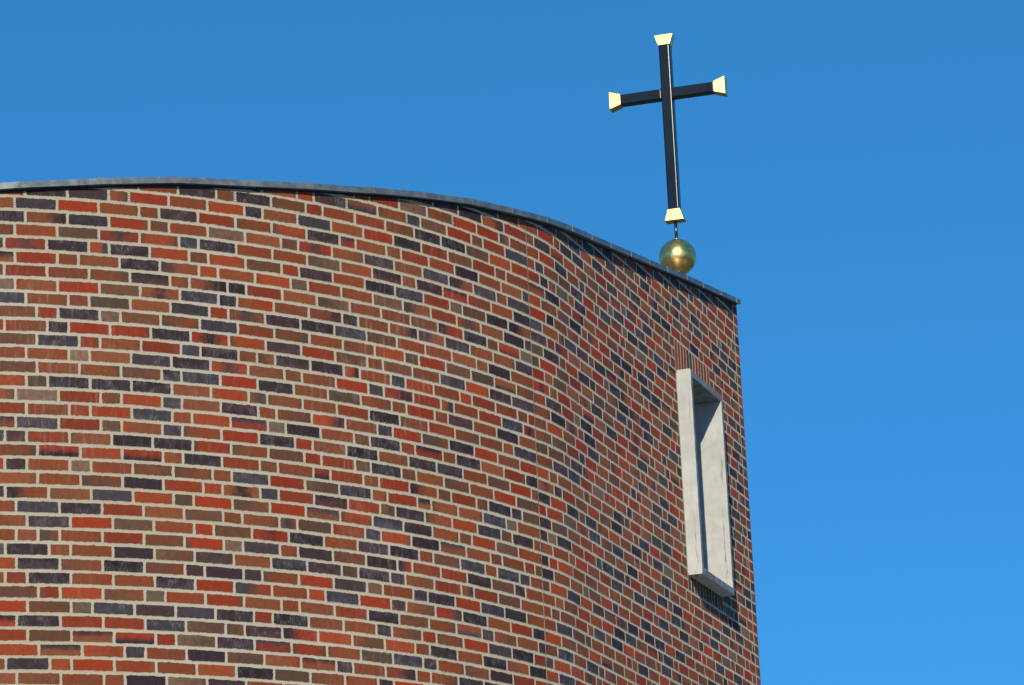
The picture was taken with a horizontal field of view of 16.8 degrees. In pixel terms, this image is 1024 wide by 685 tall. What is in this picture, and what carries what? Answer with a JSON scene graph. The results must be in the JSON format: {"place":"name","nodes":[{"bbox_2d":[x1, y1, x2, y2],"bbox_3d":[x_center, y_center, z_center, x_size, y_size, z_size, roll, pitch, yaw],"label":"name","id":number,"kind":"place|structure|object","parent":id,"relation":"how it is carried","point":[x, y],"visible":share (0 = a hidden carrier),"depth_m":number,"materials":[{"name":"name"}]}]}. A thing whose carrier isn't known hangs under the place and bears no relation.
{"place":"outdoors","nodes":[
{"label":"outdoors","id":0,"kind":"place"},
{"bbox_2d":[0,0,1023,684],"label":"sky","id":1,"kind":"structure","parent":0,"point":[857,182],"materials":[{"name":"blue"}]},
{"label":"ground","id":2,"kind":"structure","parent":0,"visible":0},
{"bbox_2d":[0,176,760,684],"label":"church","id":3,"kind":"structure","parent":2,"relation":"on","point":[254,432],"depth_m":21.11,"materials":[{"name":"brick"}]},
{"bbox_2d":[608,33,727,273],"bbox_3d":[1.264,-1.341,27.379,0.944,2.290,0.293,-7,-17,15],"label":"roof cross","id":4,"kind":"object","parent":3,"relation":"on","point":[676,253],"visible":0.88,"depth_m":27.43,"materials":[{"name":"black metal"}]},
{"bbox_2d":[676,368,734,596],"bbox_3d":[1.284,1.073,25.937,0.447,1.555,0.889,-8,-17,18],"label":"window","id":5,"kind":"structure","parent":3,"relation":"in","point":[701,417],"depth_m":26.13,"materials":[{"name":"concrete"}]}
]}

